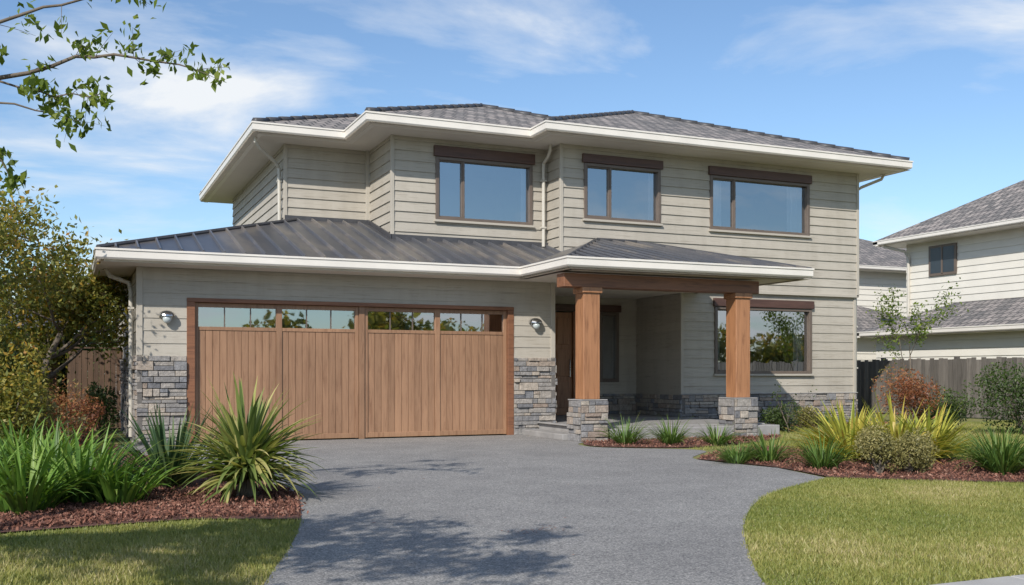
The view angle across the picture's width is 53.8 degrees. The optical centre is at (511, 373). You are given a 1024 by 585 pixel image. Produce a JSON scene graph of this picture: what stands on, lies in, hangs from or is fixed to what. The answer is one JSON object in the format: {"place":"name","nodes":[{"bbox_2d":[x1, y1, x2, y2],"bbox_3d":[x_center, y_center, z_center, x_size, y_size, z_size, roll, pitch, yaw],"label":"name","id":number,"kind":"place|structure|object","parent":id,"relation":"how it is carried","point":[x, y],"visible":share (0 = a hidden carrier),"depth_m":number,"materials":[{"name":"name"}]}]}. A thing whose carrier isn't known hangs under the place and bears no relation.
{"place":"outdoors","nodes":[
{"label":"outdoors","id":0,"kind":"place"},
{"bbox_2d":[118,435,824,584],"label":"driveway","id":1,"kind":"structure","parent":0,"point":[643,516],"depth_m":7.66,"materials":[{"name":"grey asphalt"}]},
{"bbox_2d":[522,422,568,439],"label":"porch steps","id":2,"kind":"structure","parent":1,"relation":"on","point":[552,434],"depth_m":16.77,"materials":[{"name":"grey concrete"}]},
{"bbox_2d":[0,377,1023,584],"bbox_3d":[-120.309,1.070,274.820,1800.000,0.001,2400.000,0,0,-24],"label":"ground","id":3,"kind":"structure","parent":0,"point":[121,434],"depth_m":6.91,"materials":[{"name":"green plant"}]},
{"bbox_2d":[1,300,59,352],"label":"tree","id":4,"kind":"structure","parent":3,"relation":"on","point":[25,323],"depth_m":22.25,"materials":[{"name":"green plant"}]},
{"bbox_2d":[0,256,115,350],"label":"distant trees","id":5,"kind":"object","parent":3,"relation":"on","point":[63,280],"depth_m":51.60,"materials":[{"name":"green plant"}]},
{"bbox_2d":[15,322,116,408],"bbox_3d":[-10.801,-0.362,21.301,3.321,2.795,7.397,0,0,28],"label":"background hedge","id":6,"kind":"object","parent":3,"relation":"on","point":[64,368],"visible":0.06,"depth_m":23.57,"materials":[{"name":"green plant"}]},
{"bbox_2d":[81,381,120,440],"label":"green shrub","id":7,"kind":"object","parent":3,"relation":"on","point":[107,403],"visible":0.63,"depth_m":15.85,"materials":[{"name":"green plant"}]},
{"bbox_2d":[0,0,231,194],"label":"overhanging tree","id":8,"kind":"object","parent":3,"relation":"on","point":[10,179],"visible":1,"depth_m":6.99,"materials":[{"name":"green plant"}]},
{"bbox_2d":[187,298,513,442],"bbox_3d":[-2.469,-0.037,16.424,5.410,2.215,0.130,0,0,-24],"label":"garage door frame","id":9,"kind":"object","parent":3,"relation":"on","point":[509,362],"visible":0.84,"depth_m":16.26,"materials":[{"name":"wood"}]},
{"bbox_2d":[195,302,505,441],"bbox_3d":[-2.473,-0.010,16.446,5.180,2.160,0.075,0,0,-24],"label":"garage door","id":10,"kind":"structure","parent":9,"relation":"in","point":[360,381],"depth_m":16.41,"materials":[{"name":"brown wood"}]},
{"bbox_2d":[224,308,482,331],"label":"garage window bars","id":11,"kind":"object","parent":10,"relation":"attached to","point":[390,320],"visible":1,"depth_m":16.27,"materials":[{"name":"brown wood"}]},
{"bbox_2d":[117,135,856,396],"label":"siding walls","id":12,"kind":"structure","parent":3,"relation":"on","point":[326,182],"depth_m":19.46,"materials":[{"name":"paint"}]},
{"bbox_2d":[67,347,122,429],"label":"side gate","id":13,"kind":"structure","parent":12,"relation":"attached to","point":[95,371],"depth_m":19.04,"materials":[{"name":"brown wood"}]},
{"bbox_2d":[158,310,174,322],"bbox_3d":[-5.165,-0.846,15.115,0.253,0.198,0.165,0,0,-24],"label":"wall lamp","id":14,"kind":"object","parent":12,"relation":"attached to","point":[166,316],"visible":1,"depth_m":15.07,"materials":[{"name":"metal"}]},
{"bbox_2d":[107,218,806,267],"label":"metal roof","id":15,"kind":"structure","parent":12,"relation":"attached to","point":[325,239],"depth_m":17.08,"materials":[{"name":"grey metal"}]},
{"bbox_2d":[96,215,811,267],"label":"roof flashings","id":16,"kind":"object","parent":15,"relation":"on","point":[289,218],"visible":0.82,"depth_m":18.53,"materials":[{"name":"grey metal"}]},
{"bbox_2d":[104,137,884,436],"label":"downpipes","id":17,"kind":"object","parent":12,"relation":"attached to","point":[278,181],"visible":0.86,"depth_m":18.72,"materials":[{"name":"metal"}]},
{"bbox_2d":[136,135,858,393],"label":"corner boards","id":18,"kind":"object","parent":12,"relation":"attached to","point":[139,310],"visible":0.82,"depth_m":18.95,"materials":[{"name":"beige wood"}]},
{"bbox_2d":[93,122,908,298],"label":"soffits","id":19,"kind":"object","parent":12,"relation":"on","point":[252,163],"visible":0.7,"depth_m":18.86,"materials":[{"name":"paint"}]},
{"bbox_2d":[90,110,912,284],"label":"gutters and fascia","id":20,"kind":"object","parent":12,"relation":"attached to","point":[294,262],"visible":0.77,"depth_m":17.31,"materials":[{"name":"white metal"}]},
{"bbox_2d":[200,103,909,191],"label":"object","id":21,"kind":"object","parent":20,"relation":"on","point":[443,106],"visible":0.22,"depth_m":21.43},
{"bbox_2d":[529,318,541,328],"bbox_3d":[0.423,-0.866,17.561,0.253,0.198,0.165,0,0,-24],"label":"wall lamp","id":22,"kind":"object","parent":12,"relation":"attached to","point":[535,323],"visible":1,"depth_m":17.51,"materials":[{"name":"metal"}]},
{"bbox_2d":[555,311,574,414],"bbox_3d":[0.887,-0.210,20.927,0.970,2.160,0.110,0,0,-24],"label":"entry door","id":23,"kind":"structure","parent":12,"relation":"attached to","point":[565,343],"depth_m":21.01,"materials":[{"name":"brown wood"}]},
{"bbox_2d":[266,107,893,158],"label":"shingle roof","id":24,"kind":"structure","parent":12,"relation":"on","point":[633,121],"depth_m":20.23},
{"bbox_2d":[435,156,811,381],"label":"window frames","id":25,"kind":"structure","parent":12,"relation":"attached to","point":[608,168],"depth_m":20.26,"materials":[{"name":"brown metal"}]},
{"bbox_2d":[434,145,813,311],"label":"window headers","id":26,"kind":"object","parent":12,"relation":"attached to","point":[480,154],"depth_m":19.79,"materials":[{"name":"brown wood"}]},
{"bbox_2d":[434,218,813,383],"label":"window sills","id":27,"kind":"structure","parent":12,"relation":"attached to","point":[609,221],"depth_m":19.71,"materials":[{"name":"beige wood"}]},
{"bbox_2d":[119,356,857,444],"bbox_3d":[-0.372,0.400,21.384,14.760,1.332,11.715,0,0,-24],"label":"stone veneer","id":28,"kind":"object","parent":3,"relation":"on","point":[695,406],"visible":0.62,"depth_m":17.44,"materials":[{"name":"grey stone"}]},
{"bbox_2d":[568,392,857,400],"bbox_3d":[4.014,0.420,18.938,2.412,0.020,8.731,0,0,35],"label":"stone capping","id":29,"kind":"object","parent":28,"relation":"on","point":[718,394],"visible":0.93,"depth_m":20.12,"materials":[{"name":"grey stone"}]},
{"bbox_2d":[573,287,752,398],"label":"porch posts","id":30,"kind":"object","parent":29,"relation":"on","point":[587,342],"visible":0.99,"depth_m":16.00,"materials":[{"name":"brown wood"}]},
{"bbox_2d":[557,273,758,293],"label":"porch beam","id":31,"kind":"structure","parent":30,"relation":"on","point":[625,282],"depth_m":16.34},
{"bbox_2d":[122,356,855,444],"bbox_3d":[-0.387,0.405,21.404,14.658,1.330,11.676,0,0,-24],"label":"stone mortar","id":32,"kind":"object","parent":3,"relation":"on","point":[140,395],"visible":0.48,"depth_m":17.00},
{"bbox_2d":[195,162,805,442],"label":"rooms behind windows","id":33,"kind":"object","parent":3,"relation":"on","point":[492,192],"visible":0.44,"depth_m":21.30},
{"bbox_2d":[521,168,802,370],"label":"curtains","id":34,"kind":"object","parent":33,"relation":"attached to","point":[793,209],"visible":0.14,"depth_m":21.34,"materials":[{"name":"fabric"}]},
{"bbox_2d":[0,421,1023,531],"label":"mulch bed","id":35,"kind":"object","parent":3,"relation":"on","point":[199,482],"visible":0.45,"depth_m":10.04,"materials":[{"name":"brown plant"}]},
{"bbox_2d":[0,337,45,417],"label":"green shrub","id":36,"kind":"object","parent":35,"relation":"on","point":[13,354],"visible":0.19,"depth_m":14.12,"materials":[{"name":"green plant"}]},
{"bbox_2d":[0,435,46,478],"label":"lily clump","id":37,"kind":"object","parent":35,"relation":"on","point":[9,458],"visible":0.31,"depth_m":8.21,"materials":[{"name":"green plant"}]},
{"bbox_2d":[0,338,51,443],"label":"green shrub","id":38,"kind":"object","parent":35,"relation":"on","point":[15,398],"visible":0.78,"depth_m":12.13,"materials":[{"name":"green plant"}]},
{"bbox_2d":[27,363,56,434],"bbox_3d":[-10.358,0.415,15.618,6.050,1.310,0.158,0,0,-24],"label":"brown fence","id":39,"kind":"object","parent":35,"relation":"on","point":[53,382],"visible":0.08,"depth_m":16.74,"materials":[{"name":"brown wood"}]},
{"bbox_2d":[0,307,89,397],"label":"autumn tree","id":40,"kind":"object","parent":35,"relation":"on","point":[53,359],"visible":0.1,"depth_m":16.62,"materials":[{"name":"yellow plant"}]},
{"bbox_2d":[3,384,89,445],"bbox_3d":[-5.969,0.607,12.906,0.784,0.943,1.016,0,0,27],"label":"olive shrub","id":41,"kind":"object","parent":35,"relation":"on","point":[52,412],"visible":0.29,"depth_m":12.83,"materials":[{"name":"green plant"}]},
{"bbox_2d":[0,407,97,455],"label":"lily clump","id":42,"kind":"object","parent":35,"relation":"on","point":[29,436],"visible":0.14,"depth_m":10.38,"materials":[{"name":"green plant"}]},
{"bbox_2d":[0,177,100,426],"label":"autumn tree","id":43,"kind":"object","parent":35,"relation":"on","point":[15,281],"visible":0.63,"depth_m":14.09,"materials":[{"name":"green plant"}]},
{"bbox_2d":[0,439,107,514],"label":"lily clump","id":44,"kind":"object","parent":35,"relation":"on","point":[13,494],"visible":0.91,"depth_m":7.49,"materials":[{"name":"green plant"}]},
{"bbox_2d":[0,413,112,476],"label":"lily clump","id":45,"kind":"object","parent":35,"relation":"on","point":[9,440],"visible":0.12,"depth_m":8.93,"materials":[{"name":"green plant"}]},
{"bbox_2d":[0,178,128,388],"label":"autumn tree","id":46,"kind":"object","parent":35,"relation":"on","point":[84,315],"visible":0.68,"depth_m":16.11,"materials":[{"name":"green plant"}]},
{"bbox_2d":[0,418,132,495],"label":"lily clump","id":47,"kind":"object","parent":35,"relation":"on","point":[57,437],"visible":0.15,"depth_m":8.52,"materials":[{"name":"green plant"}]},
{"bbox_2d":[40,375,105,445],"bbox_3d":[-6.129,0.552,14.040,0.923,1.054,1.094,0,0,-24],"label":"red shrub","id":48,"kind":"object","parent":35,"relation":"on","point":[69,407],"visible":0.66,"depth_m":14.08,"materials":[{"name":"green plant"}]},
{"bbox_2d":[2,417,143,467],"bbox_3d":[-4.433,0.731,10.032,1.476,0.660,1.279,0,0,-24],"label":"lily clump","id":49,"kind":"object","parent":35,"relation":"on","point":[86,446],"visible":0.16,"depth_m":9.95,"materials":[{"name":"green plant"}]},
{"bbox_2d":[6,418,174,504],"bbox_3d":[-3.467,0.711,8.217,1.420,0.700,1.499,0,0,-24],"label":"lily clump","id":50,"kind":"object","parent":35,"relation":"on","point":[81,497],"visible":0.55,"depth_m":8.06,"materials":[{"name":"green plant"}]},
{"bbox_2d":[47,447,179,505],"bbox_3d":[-3.186,0.826,8.162,1.124,0.470,1.059,0,0,-24],"label":"lily clump","id":51,"kind":"object","parent":35,"relation":"on","point":[126,493],"visible":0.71,"depth_m":7.99,"materials":[{"name":"green plant"}]},
{"bbox_2d":[96,402,220,486],"bbox_3d":[-3.227,0.649,9.477,1.700,0.826,1.739,0,0,-24],"label":"flax plant","id":52,"kind":"object","parent":35,"relation":"on","point":[158,435],"visible":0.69,"depth_m":9.27,"materials":[{"name":"green plant"}]},
{"bbox_2d":[157,372,327,505],"bbox_3d":[-2.256,0.535,8.535,1.439,1.103,1.477,0,0,-24],"label":"cordyline plant","id":53,"kind":"object","parent":35,"relation":"on","point":[248,450],"visible":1,"depth_m":8.38,"materials":[{"name":"green plant"}]},
{"bbox_2d":[596,413,655,444],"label":"grass tussock","id":54,"kind":"object","parent":35,"relation":"on","point":[626,435],"depth_m":14.95,"materials":[{"name":"green plant"}]},
{"bbox_2d":[636,413,699,444],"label":"grass tussock","id":55,"kind":"object","parent":35,"relation":"on","point":[667,437],"depth_m":14.83,"materials":[{"name":"green plant"}]},
{"bbox_2d":[687,421,743,444],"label":"grass tussock","id":56,"kind":"object","parent":35,"relation":"on","point":[721,440],"depth_m":14.83,"materials":[{"name":"green plant"}]},
{"bbox_2d":[704,442,765,463],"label":"grass tussock","id":57,"kind":"object","parent":35,"relation":"on","point":[746,457],"depth_m":11.84,"materials":[{"name":"green plant"}]},
{"bbox_2d":[716,440,755,457],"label":"grass tussock","id":58,"kind":"object","parent":35,"relation":"on","point":[735,452],"depth_m":12.31,"materials":[{"name":"green plant"}]},
{"bbox_2d":[732,427,810,462],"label":"grass tussock","id":59,"kind":"object","parent":35,"relation":"on","point":[771,454],"depth_m":11.88,"materials":[{"name":"green plant"}]},
{"bbox_2d":[776,426,859,469],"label":"grass tussock","id":60,"kind":"object","parent":35,"relation":"on","point":[820,459],"depth_m":11.07,"materials":[{"name":"green plant"}]},
{"bbox_2d":[781,393,898,456],"bbox_3d":[4.340,0.659,13.000,1.718,0.806,1.759,0,0,-24],"label":"yellow flax","id":61,"kind":"object","parent":35,"relation":"on","point":[815,431],"visible":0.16,"depth_m":12.95,"materials":[{"name":"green plant"}]},
{"bbox_2d":[789,396,908,458],"bbox_3d":[4.213,0.653,12.489,1.681,0.818,1.726,0,0,-24],"label":"yellow flax","id":62,"kind":"object","parent":35,"relation":"on","point":[840,430],"visible":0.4,"depth_m":12.31,"materials":[{"name":"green plant"}]},
{"bbox_2d":[854,422,896,462],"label":"olive shrub","id":63,"kind":"object","parent":35,"relation":"on","point":[871,428],"visible":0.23,"depth_m":11.39,"materials":[{"name":"green plant"}]},
{"bbox_2d":[852,429,908,473],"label":"olive shrub","id":64,"kind":"object","parent":35,"relation":"on","point":[879,452],"visible":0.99,"depth_m":10.46,"materials":[{"name":"green plant"}]},
{"bbox_2d":[837,408,958,465],"bbox_3d":[4.544,0.720,12.022,1.506,0.683,1.518,0,0,-24],"label":"yellow flax","id":65,"kind":"object","parent":35,"relation":"on","point":[898,430],"visible":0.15,"depth_m":11.85,"materials":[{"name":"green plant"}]},
{"bbox_2d":[832,390,964,461],"bbox_3d":[4.763,0.621,12.376,1.799,0.882,1.838,0,0,-24],"label":"yellow flax","id":66,"kind":"object","parent":35,"relation":"on","point":[891,418],"visible":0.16,"depth_m":12.22,"materials":[{"name":"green plant"}]},
{"bbox_2d":[885,432,934,473],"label":"olive shrub","id":67,"kind":"object","parent":35,"relation":"on","point":[913,450],"visible":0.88,"depth_m":10.55,"materials":[{"name":"green plant"}]},
{"bbox_2d":[894,426,939,469],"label":"olive shrub","id":68,"kind":"object","parent":35,"relation":"on","point":[926,434],"visible":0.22,"depth_m":11.03,"materials":[{"name":"green plant"}]},
{"bbox_2d":[874,403,987,459],"bbox_3d":[5.118,0.687,12.432,1.572,0.750,1.629,0,0,11],"label":"yellow flax","id":69,"kind":"object","parent":35,"relation":"on","point":[942,428],"visible":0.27,"depth_m":12.29,"materials":[{"name":"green plant"}]},
{"bbox_2d":[939,423,1023,474],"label":"grass tussock","id":70,"kind":"object","parent":35,"relation":"on","point":[1008,461],"depth_m":10.44,"materials":[{"name":"green plant"}]},
{"bbox_2d":[941,419,1023,469],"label":"grass tussock","id":71,"kind":"object","parent":35,"relation":"on","point":[997,442],"depth_m":11.13,"materials":[{"name":"green plant"}]},
{"bbox_2d":[538,414,779,439],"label":"porch floor","id":72,"kind":"structure","parent":3,"relation":"on","point":[765,429],"depth_m":17.21,"materials":[{"name":"grey concrete"}]},
{"bbox_2d":[758,401,801,430],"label":"green shrub","id":73,"kind":"object","parent":3,"relation":"on","point":[776,420],"visible":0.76,"depth_m":18.29,"materials":[{"name":"green plant"}]},
{"bbox_2d":[766,380,816,432],"bbox_3d":[5.034,0.600,18.088,0.838,0.946,0.527,0,0,-24],"label":"young tree","id":74,"kind":"object","parent":3,"relation":"on","point":[790,415],"visible":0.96,"depth_m":18.05,"materials":[{"name":"green plant"}]},
{"bbox_2d":[791,405,824,427],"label":"green shrub","id":75,"kind":"object","parent":3,"relation":"on","point":[803,417],"visible":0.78,"depth_m":19.38,"materials":[{"name":"green plant"}]},
{"bbox_2d":[811,406,849,427],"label":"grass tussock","id":76,"kind":"object","parent":3,"relation":"on","point":[826,418],"depth_m":19.37,"materials":[{"name":"green plant"}]},
{"bbox_2d":[870,363,947,422],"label":"red shrub","id":77,"kind":"object","parent":3,"relation":"on","point":[909,393],"visible":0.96,"depth_m":17.80,"materials":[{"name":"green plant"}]},
{"bbox_2d":[866,277,968,421],"bbox_3d":[8.031,-0.414,20.142,1.947,2.971,0.991,0,0,-7],"label":"young tree","id":78,"kind":"object","parent":3,"relation":"on","point":[917,328],"visible":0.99,"depth_m":20.06,"materials":[{"name":"green plant"}]},
{"bbox_2d":[857,356,1023,419],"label":"timber fence","id":79,"kind":"object","parent":3,"relation":"on","point":[955,372],"visible":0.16,"depth_m":24.73,"materials":[{"name":"wood"}]},
{"bbox_2d":[912,386,973,426],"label":"green shrub","id":80,"kind":"object","parent":3,"relation":"on","point":[953,408],"visible":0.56,"depth_m":18.53,"materials":[{"name":"green plant"}]},
{"bbox_2d":[933,574,1023,584],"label":"footpath","id":81,"kind":"structure","parent":3,"relation":"on","point":[1013,580],"depth_m":5.13,"materials":[{"name":"concrete"}]},
{"bbox_2d":[960,360,1023,433],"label":"green shrub","id":82,"kind":"object","parent":3,"relation":"on","point":[1019,398],"visible":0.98,"depth_m":17.36,"materials":[{"name":"green plant"}]},
{"bbox_2d":[0,0,1023,333],"label":"sky","id":83,"kind":"structure","parent":0,"point":[937,84],"materials":[{"name":"blue"}]},
{"bbox_2d":[857,271,906,360],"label":"walls","id":84,"kind":"structure","parent":0,"point":[870,283],"depth_m":40.14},
{"bbox_2d":[857,239,906,331],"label":"roof","id":85,"kind":"structure","parent":84,"relation":"on","point":[870,253],"depth_m":40.50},
{"bbox_2d":[859,265,906,273],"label":"gutters","id":86,"kind":"object","parent":84,"relation":"on","point":[873,268],"depth_m":39.61,"materials":[{"name":"white metal"}]},
{"bbox_2d":[876,227,1023,360],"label":"walls","id":87,"kind":"structure","parent":0,"point":[990,265],"depth_m":30.28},
{"bbox_2d":[884,246,909,316],"bbox_3d":[12.776,-1.653,33.534,0.819,5.245,0.146,0,0,23],"label":"downpipe","id":88,"kind":"object","parent":87,"relation":"attached to","point":[908,273],"visible":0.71,"depth_m":33.38,"materials":[{"name":"metal"}]},
{"bbox_2d":[857,217,1023,337],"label":"gutters","id":89,"kind":"object","parent":87,"relation":"on","point":[904,241],"visible":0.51,"depth_m":29.88,"materials":[{"name":"white metal"}]},
{"bbox_2d":[858,180,1023,331],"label":"roof","id":90,"kind":"structure","parent":87,"relation":"on","point":[1005,203],"depth_m":29.92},
{"bbox_2d":[929,242,956,276],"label":"window frames","id":91,"kind":"structure","parent":87,"relation":"attached to","point":[955,260],"depth_m":32.09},
{"bbox_2d":[930,245,953,273],"bbox_3d":[13.686,-3.615,32.136,0.001,0.810,0.940,0,0,-24],"label":"window glass","id":92,"kind":"object","parent":91,"relation":"in","point":[948,259],"visible":1,"depth_m":32.08,"materials":[{"name":"blue glass"}]}
]}

